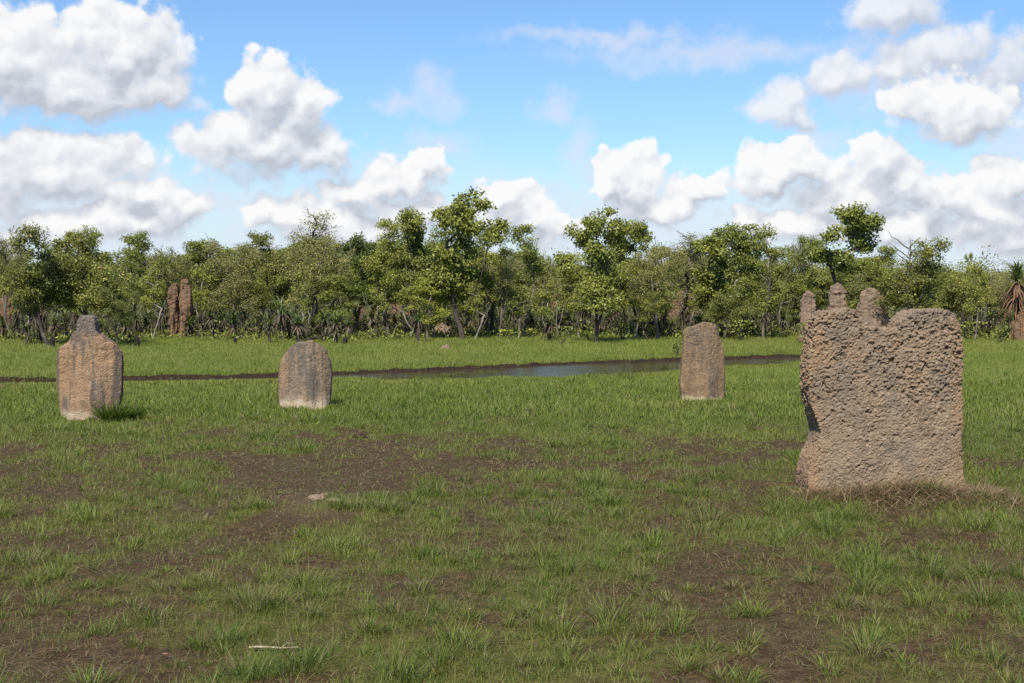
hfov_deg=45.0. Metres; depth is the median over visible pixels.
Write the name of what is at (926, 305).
tree
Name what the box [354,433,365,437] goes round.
earth clod
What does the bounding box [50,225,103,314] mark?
tree
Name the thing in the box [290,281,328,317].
tree
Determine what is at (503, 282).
tree
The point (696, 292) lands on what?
tree
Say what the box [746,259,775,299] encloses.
tree
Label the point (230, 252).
tree
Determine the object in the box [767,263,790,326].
tree
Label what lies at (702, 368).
termite mound
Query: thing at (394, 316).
skirted palm
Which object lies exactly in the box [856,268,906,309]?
tree
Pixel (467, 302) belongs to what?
tree
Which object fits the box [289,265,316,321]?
tree
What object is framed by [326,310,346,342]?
skirted palm
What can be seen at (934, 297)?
tree
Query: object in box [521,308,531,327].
skirted palm
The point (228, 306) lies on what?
tree
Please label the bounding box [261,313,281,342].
skirted palm
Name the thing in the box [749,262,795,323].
tree
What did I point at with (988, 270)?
woodland
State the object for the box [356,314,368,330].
skirted palm
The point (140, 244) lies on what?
tree
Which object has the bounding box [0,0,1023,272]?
sky
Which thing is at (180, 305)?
termite mound
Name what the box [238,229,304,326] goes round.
tree
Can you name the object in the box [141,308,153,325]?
skirted palm
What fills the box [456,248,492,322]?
tree
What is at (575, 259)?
tree
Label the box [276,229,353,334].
tree
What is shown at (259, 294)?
tree
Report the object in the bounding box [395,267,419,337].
tree
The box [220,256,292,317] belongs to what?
tree
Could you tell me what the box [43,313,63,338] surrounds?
skirted palm
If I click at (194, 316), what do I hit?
skirted palm
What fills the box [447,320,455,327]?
skirted palm
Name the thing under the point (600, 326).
skirted palm
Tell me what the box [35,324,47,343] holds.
skirted palm
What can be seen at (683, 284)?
tree
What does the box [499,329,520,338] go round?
shrub
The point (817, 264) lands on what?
tree
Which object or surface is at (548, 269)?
tree
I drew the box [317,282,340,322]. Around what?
tree
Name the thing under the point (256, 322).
skirted palm
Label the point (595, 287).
tree
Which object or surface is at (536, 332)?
shrub
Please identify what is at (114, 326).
skirted palm
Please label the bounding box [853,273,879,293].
tree
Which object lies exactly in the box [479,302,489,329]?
skirted palm
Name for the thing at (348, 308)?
tree
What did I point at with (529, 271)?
tree
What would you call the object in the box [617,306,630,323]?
skirted palm
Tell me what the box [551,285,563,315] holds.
termite mound
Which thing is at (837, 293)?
termite mound
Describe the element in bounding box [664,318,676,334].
skirted palm
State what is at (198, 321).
skirted palm
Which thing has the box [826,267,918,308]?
tree
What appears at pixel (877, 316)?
termite mound
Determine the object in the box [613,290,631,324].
tree
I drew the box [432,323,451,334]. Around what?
termite mound
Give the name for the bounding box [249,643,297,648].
fallen stick
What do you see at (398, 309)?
termite mound
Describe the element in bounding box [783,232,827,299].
tree
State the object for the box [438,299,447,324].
tree
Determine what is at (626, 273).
tree
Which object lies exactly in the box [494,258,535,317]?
tree
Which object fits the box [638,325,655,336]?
shrub
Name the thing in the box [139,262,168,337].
tree
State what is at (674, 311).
termite mound
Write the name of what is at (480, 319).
skirted palm
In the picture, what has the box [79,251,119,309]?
tree
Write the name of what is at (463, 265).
tree
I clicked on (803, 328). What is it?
shrub
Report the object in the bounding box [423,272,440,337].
tree
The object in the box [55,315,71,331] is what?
skirted palm
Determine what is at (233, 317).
skirted palm
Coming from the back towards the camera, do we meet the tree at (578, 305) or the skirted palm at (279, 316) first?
the tree at (578, 305)
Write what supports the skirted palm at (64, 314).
on the ground at (706, 576)
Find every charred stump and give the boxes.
[50,336,56,345]
[135,334,139,346]
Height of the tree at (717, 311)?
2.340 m
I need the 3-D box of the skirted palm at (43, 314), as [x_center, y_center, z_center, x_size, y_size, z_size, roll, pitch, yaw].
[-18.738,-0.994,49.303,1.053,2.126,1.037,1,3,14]
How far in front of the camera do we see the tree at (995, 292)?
56.74 m
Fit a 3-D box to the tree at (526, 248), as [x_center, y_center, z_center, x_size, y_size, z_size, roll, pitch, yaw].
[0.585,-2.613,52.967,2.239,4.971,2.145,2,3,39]
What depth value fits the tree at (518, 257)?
100.47 m
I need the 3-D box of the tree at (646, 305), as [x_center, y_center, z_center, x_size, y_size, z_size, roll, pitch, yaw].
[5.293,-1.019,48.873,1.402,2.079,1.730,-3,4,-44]
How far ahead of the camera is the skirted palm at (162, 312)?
56.60 m
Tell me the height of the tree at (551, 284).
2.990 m
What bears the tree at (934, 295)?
on the ground at (706, 576)
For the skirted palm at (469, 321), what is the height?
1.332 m
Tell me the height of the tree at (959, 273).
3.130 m
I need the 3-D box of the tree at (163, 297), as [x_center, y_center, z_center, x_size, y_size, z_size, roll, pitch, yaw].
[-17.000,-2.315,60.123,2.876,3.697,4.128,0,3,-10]
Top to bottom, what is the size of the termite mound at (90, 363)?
1.908 m
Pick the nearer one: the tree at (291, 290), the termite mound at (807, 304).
the termite mound at (807, 304)
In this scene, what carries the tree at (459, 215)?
on the ground at (706, 576)
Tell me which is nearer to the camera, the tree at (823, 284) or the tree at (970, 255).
the tree at (823, 284)
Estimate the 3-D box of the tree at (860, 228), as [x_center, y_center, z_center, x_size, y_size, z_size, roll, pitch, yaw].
[13.236,-2.726,49.136,2.972,5.618,2.950,-1,3,-12]
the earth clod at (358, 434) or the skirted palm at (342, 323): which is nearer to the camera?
the earth clod at (358, 434)
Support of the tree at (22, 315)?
on the ground at (706, 576)
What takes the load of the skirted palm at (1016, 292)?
on the ground at (706, 576)
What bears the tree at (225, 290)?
on the ground at (706, 576)
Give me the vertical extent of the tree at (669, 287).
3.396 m
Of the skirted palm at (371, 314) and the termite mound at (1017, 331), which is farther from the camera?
the skirted palm at (371, 314)
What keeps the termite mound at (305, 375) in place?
on the ground at (706, 576)
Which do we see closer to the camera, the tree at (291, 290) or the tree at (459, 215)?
the tree at (459, 215)
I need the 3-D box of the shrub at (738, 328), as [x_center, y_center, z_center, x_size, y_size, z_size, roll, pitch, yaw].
[8.849,-0.425,48.656,1.570,0.876,2.242,-1,3,-29]
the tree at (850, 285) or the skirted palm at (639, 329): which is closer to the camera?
the skirted palm at (639, 329)
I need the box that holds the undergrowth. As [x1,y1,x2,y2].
[0,301,1013,341]
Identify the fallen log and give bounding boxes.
[301,334,326,340]
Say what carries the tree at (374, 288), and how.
on the ground at (706, 576)
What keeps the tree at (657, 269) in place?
on the ground at (706, 576)
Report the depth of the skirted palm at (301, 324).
48.73 m
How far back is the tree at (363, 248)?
54.35 m
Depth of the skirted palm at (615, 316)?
56.68 m
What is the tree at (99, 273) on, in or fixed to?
on the ground at (706, 576)
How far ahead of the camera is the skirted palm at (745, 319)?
54.08 m
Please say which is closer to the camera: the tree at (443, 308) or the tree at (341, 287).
the tree at (341, 287)
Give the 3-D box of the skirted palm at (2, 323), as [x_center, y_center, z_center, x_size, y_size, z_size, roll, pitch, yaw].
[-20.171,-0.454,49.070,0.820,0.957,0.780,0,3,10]
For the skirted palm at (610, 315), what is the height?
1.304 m
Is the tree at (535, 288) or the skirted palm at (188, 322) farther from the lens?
the tree at (535, 288)
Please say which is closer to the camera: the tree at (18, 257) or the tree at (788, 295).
the tree at (18, 257)
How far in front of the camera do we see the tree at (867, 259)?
83.91 m
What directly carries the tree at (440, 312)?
on the ground at (706, 576)
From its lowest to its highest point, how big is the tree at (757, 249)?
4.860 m
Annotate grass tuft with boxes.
[86,397,140,421]
[111,404,150,418]
[910,475,949,499]
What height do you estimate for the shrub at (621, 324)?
0.969 m
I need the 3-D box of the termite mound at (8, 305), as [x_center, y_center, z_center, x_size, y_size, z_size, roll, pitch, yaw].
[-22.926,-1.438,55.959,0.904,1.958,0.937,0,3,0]
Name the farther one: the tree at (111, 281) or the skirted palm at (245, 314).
the skirted palm at (245, 314)
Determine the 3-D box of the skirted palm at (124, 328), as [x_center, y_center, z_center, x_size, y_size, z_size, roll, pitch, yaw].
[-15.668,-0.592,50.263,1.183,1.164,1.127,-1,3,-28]
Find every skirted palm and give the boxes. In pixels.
[0,312,11,331]
[0,319,11,338]
[6,299,24,338]
[7,316,23,337]
[16,322,32,336]
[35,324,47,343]
[39,303,53,330]
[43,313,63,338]
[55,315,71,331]
[59,309,72,330]
[66,306,80,328]
[99,318,107,331]
[109,319,121,333]
[113,318,135,338]
[130,310,145,333]
[139,315,153,332]
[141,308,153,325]
[149,312,165,326]
[153,298,167,326]
[179,314,194,336]
[192,308,199,326]
[193,315,205,329]
[197,305,220,335]
[208,318,221,334]
[216,309,230,332]
[225,309,242,337]
[240,308,249,326]
[243,319,255,334]
[252,316,262,332]
[260,308,275,325]
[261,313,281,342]
[268,295,293,339]
[283,308,297,338]
[289,312,307,342]
[293,315,311,338]
[313,308,333,340]
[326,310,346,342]
[332,311,347,333]
[341,316,355,335]
[350,307,366,328]
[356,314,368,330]
[360,302,381,336]
[380,309,396,334]
[390,311,401,332]
[405,307,428,341]
[444,314,453,325]
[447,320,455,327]
[463,310,475,330]
[471,309,486,328]
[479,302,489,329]
[482,298,498,335]
[503,308,514,325]
[511,296,524,324]
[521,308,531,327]
[522,309,539,330]
[535,313,548,331]
[538,313,560,340]
[551,305,571,331]
[560,309,578,330]
[574,296,590,330]
[587,301,594,324]
[591,316,603,334]
[603,314,617,329]
[605,309,614,328]
[612,306,621,327]
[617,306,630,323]
[632,311,646,336]
[652,319,665,335]
[660,307,673,335]
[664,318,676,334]
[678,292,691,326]
[695,314,703,321]
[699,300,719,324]
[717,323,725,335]
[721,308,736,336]
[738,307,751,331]
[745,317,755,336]
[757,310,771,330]
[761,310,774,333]
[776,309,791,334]
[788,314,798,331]
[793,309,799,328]
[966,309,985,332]
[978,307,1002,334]
[995,259,1023,323]
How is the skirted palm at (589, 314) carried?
on the ground at (706, 576)
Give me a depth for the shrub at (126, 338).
44.57 m
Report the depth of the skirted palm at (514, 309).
58.53 m
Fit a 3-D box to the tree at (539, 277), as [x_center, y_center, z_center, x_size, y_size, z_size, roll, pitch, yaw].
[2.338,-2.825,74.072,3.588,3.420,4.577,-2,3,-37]
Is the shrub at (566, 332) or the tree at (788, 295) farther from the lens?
the tree at (788, 295)
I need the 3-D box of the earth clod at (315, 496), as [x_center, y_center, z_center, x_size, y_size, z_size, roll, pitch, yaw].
[-1.923,1.546,12.198,0.171,0.078,0.211,-1,3,-16]
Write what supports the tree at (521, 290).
on the ground at (706, 576)
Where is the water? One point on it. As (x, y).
(574, 369)
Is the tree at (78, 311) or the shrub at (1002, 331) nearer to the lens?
the shrub at (1002, 331)
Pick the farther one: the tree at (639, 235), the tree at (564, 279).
the tree at (564, 279)
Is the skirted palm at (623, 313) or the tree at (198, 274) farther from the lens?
the skirted palm at (623, 313)
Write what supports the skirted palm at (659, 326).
on the ground at (706, 576)
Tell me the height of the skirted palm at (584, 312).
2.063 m
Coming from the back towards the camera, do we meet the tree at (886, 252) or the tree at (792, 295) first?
the tree at (792, 295)
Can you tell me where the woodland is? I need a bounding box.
[4,244,1023,292]
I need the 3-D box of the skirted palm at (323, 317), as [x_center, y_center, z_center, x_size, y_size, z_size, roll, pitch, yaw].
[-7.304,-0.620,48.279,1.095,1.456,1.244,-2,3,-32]
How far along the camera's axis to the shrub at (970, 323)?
49.37 m
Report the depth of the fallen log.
47.75 m
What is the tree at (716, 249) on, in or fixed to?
on the ground at (706, 576)
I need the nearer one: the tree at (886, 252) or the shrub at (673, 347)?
the shrub at (673, 347)
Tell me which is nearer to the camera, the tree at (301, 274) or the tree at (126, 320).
the tree at (126, 320)
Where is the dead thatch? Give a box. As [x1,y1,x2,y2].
[0,302,1013,337]
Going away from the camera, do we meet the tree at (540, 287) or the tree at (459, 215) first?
the tree at (459, 215)
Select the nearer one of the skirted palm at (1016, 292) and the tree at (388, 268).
the skirted palm at (1016, 292)
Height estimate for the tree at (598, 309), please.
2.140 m
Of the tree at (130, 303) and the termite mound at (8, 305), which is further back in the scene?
the termite mound at (8, 305)
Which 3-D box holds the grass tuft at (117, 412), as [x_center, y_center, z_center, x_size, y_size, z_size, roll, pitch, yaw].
[-6.475,1.076,19.985,1.029,0.422,1.067,0,3,0]
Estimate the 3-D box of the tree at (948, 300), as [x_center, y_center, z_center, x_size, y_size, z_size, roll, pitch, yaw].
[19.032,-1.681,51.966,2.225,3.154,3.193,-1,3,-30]
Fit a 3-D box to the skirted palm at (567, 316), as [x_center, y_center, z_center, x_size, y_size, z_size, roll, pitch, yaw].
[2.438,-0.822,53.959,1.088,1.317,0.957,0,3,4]
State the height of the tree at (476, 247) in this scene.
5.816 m
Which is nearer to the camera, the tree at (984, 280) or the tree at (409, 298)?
the tree at (984, 280)
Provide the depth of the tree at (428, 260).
92.01 m
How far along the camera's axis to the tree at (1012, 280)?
50.62 m
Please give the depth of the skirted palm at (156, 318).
55.82 m
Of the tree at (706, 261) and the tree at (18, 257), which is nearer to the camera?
the tree at (18, 257)
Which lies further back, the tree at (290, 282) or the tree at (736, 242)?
the tree at (290, 282)
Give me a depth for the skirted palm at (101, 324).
49.38 m
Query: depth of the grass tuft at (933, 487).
12.65 m
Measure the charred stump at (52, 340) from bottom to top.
0.449 m
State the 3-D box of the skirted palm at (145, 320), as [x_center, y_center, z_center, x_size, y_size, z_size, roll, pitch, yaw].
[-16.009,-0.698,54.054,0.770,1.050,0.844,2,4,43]
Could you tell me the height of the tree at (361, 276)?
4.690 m
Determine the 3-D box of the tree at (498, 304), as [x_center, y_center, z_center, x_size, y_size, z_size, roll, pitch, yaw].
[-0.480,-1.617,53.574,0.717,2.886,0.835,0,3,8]
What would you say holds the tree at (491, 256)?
on the ground at (706, 576)
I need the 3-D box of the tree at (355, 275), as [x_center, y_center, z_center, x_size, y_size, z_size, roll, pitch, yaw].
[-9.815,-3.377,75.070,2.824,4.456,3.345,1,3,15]
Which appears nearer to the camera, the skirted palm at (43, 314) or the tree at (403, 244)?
the skirted palm at (43, 314)
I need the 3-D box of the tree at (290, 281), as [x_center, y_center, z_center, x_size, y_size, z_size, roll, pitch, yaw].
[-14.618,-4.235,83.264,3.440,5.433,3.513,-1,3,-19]
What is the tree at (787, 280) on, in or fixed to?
on the ground at (706, 576)
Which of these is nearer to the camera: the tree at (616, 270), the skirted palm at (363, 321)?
the skirted palm at (363, 321)
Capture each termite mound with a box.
[0,293,15,328]
[56,315,123,419]
[167,279,192,337]
[278,340,331,409]
[357,305,379,320]
[388,302,413,320]
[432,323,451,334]
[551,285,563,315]
[667,291,695,319]
[679,322,724,400]
[796,307,965,494]
[798,291,815,341]
[827,282,846,309]
[856,288,890,326]
[1008,309,1023,340]
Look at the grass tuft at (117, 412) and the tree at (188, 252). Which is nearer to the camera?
the grass tuft at (117, 412)
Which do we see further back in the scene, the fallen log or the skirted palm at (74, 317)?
the skirted palm at (74, 317)
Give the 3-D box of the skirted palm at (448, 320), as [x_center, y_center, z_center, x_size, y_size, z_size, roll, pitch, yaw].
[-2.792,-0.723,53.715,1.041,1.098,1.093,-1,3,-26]
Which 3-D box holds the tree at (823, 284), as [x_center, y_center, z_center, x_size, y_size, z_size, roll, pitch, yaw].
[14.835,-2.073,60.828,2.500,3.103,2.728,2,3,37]
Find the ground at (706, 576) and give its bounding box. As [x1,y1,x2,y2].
[0,272,1023,682]
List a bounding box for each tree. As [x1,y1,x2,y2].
[0,220,98,345]
[0,235,31,331]
[0,245,33,279]
[0,263,50,344]
[9,298,33,328]
[33,234,141,321]
[39,244,86,313]
[46,266,61,323]
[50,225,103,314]
[71,281,94,314]
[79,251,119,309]
[94,230,172,333]
[96,287,141,344]
[104,263,122,329]
[115,245,194,316]
[116,253,148,300]
[116,257,149,306]
[123,291,138,315]
[138,257,191,313]
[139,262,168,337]
[147,243,200,297]
[166,238,229,329]
[179,249,234,310]
[188,249,226,308]
[189,263,210,331]
[194,260,254,322]
[196,232,264,326]
[212,247,238,256]
[217,290,243,325]
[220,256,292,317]
[221,271,233,320]
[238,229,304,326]
[242,250,290,311]
[247,279,269,325]
[250,261,293,313]
[260,274,286,316]
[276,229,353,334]
[281,242,321,316]
[282,245,304,317]
[283,208,344,333]
[287,246,355,308]
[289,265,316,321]
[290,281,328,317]
[293,241,356,323]
[300,279,314,334]
[304,274,362,332]
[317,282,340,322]
[337,252,361,318]
[337,276,358,325]
[339,231,389,319]
[348,249,412,317]
[359,218,416,335]
[363,266,387,334]
[366,242,424,302]
[370,279,390,335]
[378,260,432,321]
[381,237,426,302]
[386,206,439,327]
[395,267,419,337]
[404,277,453,338]
[415,255,436,272]
[421,223,457,320]
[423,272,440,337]
[425,186,511,338]
[430,253,466,316]
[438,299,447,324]
[454,294,475,327]
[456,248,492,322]
[457,251,519,311]
[458,244,486,262]
[461,278,490,338]
[462,224,515,328]
[463,261,507,309]
[477,258,519,337]
[492,223,550,334]
[493,278,505,332]
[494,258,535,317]
[497,252,538,295]
[504,285,529,337]
[509,250,525,306]
[518,249,547,307]
[520,268,550,311]
[525,268,572,308]
[529,255,570,320]
[530,282,551,305]
[531,288,556,338]
[544,251,591,322]
[545,271,569,336]
[550,268,597,315]
[552,204,633,341]
[568,281,584,335]
[578,256,617,316]
[586,293,610,322]
[590,264,620,322]
[605,219,668,336]
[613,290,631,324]
[618,258,641,337]
[626,240,688,338]
[628,290,667,339]
[629,280,657,337]
[636,263,680,317]
[644,245,683,265]
[656,231,719,328]
[657,279,674,334]
[670,257,697,294]
[674,258,726,318]
[675,246,716,316]
[687,282,703,325]
[689,222,751,323]
[691,257,744,308]
[703,283,755,338]
[719,222,763,336]
[729,257,789,321]
[738,223,793,338]
[741,269,757,318]
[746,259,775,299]
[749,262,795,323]
[750,288,772,320]
[757,235,809,327]
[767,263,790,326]
[773,272,808,313]
[776,279,827,315]
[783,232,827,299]
[786,269,833,315]
[798,259,844,308]
[801,201,885,304]
[811,274,826,309]
[817,253,866,306]
[818,257,864,300]
[821,259,874,308]
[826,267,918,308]
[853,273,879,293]
[855,244,899,309]
[855,254,894,285]
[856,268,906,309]
[872,235,953,309]
[888,230,918,289]
[897,269,950,308]
[899,271,960,309]
[913,288,934,308]
[929,264,999,326]
[939,268,959,315]
[947,268,979,316]
[955,288,1013,320]
[961,276,982,337]
[962,271,1011,316]
[964,253,972,275]
[965,287,1023,323]
[968,262,990,324]
[1005,261,1023,333]
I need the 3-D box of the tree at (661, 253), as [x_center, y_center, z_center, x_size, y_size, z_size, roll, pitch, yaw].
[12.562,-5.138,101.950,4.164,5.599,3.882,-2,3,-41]
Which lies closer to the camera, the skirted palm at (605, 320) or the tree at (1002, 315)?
the skirted palm at (605, 320)
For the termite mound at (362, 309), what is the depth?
65.64 m
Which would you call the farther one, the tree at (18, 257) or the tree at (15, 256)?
the tree at (15, 256)
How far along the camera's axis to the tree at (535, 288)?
83.67 m
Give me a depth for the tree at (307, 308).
49.87 m
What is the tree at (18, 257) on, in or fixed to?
on the ground at (706, 576)
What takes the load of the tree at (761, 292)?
on the ground at (706, 576)
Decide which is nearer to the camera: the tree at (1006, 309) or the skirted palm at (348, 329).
the skirted palm at (348, 329)
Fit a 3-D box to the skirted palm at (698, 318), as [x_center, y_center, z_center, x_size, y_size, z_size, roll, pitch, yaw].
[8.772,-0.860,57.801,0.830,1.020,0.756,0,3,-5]
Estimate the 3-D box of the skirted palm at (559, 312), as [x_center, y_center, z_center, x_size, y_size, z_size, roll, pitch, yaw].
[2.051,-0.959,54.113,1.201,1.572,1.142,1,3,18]
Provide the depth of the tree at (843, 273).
84.79 m
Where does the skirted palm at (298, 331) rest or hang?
on the ground at (706, 576)
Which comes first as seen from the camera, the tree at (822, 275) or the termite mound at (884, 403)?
the termite mound at (884, 403)
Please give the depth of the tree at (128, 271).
73.39 m
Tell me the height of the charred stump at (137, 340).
0.517 m
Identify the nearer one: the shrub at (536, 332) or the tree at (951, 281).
the shrub at (536, 332)
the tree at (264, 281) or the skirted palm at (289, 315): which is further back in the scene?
the tree at (264, 281)
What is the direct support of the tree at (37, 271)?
on the ground at (706, 576)
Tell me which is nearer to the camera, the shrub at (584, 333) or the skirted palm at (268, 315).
the shrub at (584, 333)
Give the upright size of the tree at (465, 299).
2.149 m
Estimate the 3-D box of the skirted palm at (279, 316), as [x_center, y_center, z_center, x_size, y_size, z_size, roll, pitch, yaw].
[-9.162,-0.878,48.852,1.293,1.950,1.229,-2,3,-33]
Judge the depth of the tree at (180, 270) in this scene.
54.86 m
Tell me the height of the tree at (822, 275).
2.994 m
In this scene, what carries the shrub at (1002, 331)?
on the ground at (706, 576)
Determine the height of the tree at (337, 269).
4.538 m
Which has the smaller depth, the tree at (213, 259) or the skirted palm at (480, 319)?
the skirted palm at (480, 319)
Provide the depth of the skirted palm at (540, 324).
56.11 m
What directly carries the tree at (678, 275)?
on the ground at (706, 576)
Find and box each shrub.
[22,333,38,342]
[117,333,135,344]
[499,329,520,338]
[511,328,540,337]
[549,325,577,343]
[572,329,603,338]
[608,317,636,338]
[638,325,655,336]
[670,342,681,355]
[712,320,755,339]
[794,323,805,342]
[960,321,1000,338]
[991,326,1013,342]
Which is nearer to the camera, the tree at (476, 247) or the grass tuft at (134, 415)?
the grass tuft at (134, 415)
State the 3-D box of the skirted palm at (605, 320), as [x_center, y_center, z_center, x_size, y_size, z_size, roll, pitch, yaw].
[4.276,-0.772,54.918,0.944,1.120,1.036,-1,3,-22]
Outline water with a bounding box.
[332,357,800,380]
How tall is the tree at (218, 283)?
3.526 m
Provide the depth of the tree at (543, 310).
50.14 m
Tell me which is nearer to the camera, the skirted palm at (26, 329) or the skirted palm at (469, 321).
the skirted palm at (26, 329)
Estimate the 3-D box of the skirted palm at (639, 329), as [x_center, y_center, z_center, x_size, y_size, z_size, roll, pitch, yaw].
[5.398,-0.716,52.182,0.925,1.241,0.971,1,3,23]
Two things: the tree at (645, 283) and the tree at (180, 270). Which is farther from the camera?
the tree at (180, 270)
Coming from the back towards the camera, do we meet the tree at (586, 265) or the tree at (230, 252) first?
the tree at (230, 252)
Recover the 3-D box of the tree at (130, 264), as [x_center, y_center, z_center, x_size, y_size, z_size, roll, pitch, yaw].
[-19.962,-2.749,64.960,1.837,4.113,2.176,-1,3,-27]
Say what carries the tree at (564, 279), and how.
on the ground at (706, 576)
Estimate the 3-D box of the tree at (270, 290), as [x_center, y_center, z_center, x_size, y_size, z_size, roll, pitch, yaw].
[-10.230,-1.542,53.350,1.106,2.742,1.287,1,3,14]
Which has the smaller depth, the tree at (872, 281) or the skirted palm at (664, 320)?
the skirted palm at (664, 320)
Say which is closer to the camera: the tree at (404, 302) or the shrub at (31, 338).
the shrub at (31, 338)
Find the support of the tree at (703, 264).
on the ground at (706, 576)
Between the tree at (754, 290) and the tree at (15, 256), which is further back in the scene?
the tree at (15, 256)
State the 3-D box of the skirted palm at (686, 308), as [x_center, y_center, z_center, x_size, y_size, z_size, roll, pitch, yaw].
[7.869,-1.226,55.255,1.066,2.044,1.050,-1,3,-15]
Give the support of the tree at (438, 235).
on the ground at (706, 576)
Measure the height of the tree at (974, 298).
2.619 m
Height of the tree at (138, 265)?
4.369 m
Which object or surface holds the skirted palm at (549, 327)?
on the ground at (706, 576)
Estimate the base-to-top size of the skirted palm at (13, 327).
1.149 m
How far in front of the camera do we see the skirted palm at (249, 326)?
51.15 m
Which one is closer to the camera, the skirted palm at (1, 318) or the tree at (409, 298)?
the skirted palm at (1, 318)
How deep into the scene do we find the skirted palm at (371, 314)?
50.56 m
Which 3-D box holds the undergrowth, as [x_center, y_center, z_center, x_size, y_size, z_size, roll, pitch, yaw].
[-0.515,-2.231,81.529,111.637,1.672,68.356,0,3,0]
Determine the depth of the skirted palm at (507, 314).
57.98 m
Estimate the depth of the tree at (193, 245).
55.61 m
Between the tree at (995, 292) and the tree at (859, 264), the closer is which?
the tree at (995, 292)
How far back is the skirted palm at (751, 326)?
52.84 m
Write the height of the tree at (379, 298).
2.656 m
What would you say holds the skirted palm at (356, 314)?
on the ground at (706, 576)
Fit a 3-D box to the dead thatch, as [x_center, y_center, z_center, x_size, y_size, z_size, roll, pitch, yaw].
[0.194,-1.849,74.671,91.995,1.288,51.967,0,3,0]
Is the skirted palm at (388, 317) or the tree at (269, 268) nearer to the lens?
the skirted palm at (388, 317)
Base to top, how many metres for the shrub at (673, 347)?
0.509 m
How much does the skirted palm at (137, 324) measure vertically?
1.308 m
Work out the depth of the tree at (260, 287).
54.01 m
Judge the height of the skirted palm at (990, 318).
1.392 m
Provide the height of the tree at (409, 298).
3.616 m
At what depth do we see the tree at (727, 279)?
66.90 m
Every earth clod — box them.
[308,494,324,500]
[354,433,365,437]
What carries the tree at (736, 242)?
on the ground at (706, 576)
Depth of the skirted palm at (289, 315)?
49.42 m
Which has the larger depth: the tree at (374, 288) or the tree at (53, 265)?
the tree at (53, 265)
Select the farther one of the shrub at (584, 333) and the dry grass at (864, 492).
the shrub at (584, 333)
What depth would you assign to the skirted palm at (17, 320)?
49.60 m
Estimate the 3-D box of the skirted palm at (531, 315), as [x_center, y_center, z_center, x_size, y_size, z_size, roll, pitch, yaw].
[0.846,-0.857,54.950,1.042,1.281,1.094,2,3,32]
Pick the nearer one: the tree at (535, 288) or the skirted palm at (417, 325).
the skirted palm at (417, 325)
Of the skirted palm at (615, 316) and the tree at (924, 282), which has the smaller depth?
the tree at (924, 282)
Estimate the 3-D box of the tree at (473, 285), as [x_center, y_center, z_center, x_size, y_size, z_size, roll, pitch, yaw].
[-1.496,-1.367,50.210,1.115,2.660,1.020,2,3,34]
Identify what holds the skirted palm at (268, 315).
on the ground at (706, 576)
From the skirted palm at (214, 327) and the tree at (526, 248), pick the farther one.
the tree at (526, 248)
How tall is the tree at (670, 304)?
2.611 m
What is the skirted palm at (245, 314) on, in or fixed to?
on the ground at (706, 576)
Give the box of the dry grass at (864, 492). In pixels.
[786,473,1023,515]
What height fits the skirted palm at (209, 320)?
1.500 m
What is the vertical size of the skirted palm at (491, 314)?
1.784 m
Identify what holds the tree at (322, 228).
on the ground at (706, 576)
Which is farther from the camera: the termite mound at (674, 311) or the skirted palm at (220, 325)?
the termite mound at (674, 311)
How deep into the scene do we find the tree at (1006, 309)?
63.45 m
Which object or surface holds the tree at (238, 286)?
on the ground at (706, 576)
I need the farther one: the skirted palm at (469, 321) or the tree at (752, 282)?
the skirted palm at (469, 321)
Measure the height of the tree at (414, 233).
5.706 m
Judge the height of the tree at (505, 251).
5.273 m
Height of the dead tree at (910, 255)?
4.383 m
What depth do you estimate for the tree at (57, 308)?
51.82 m

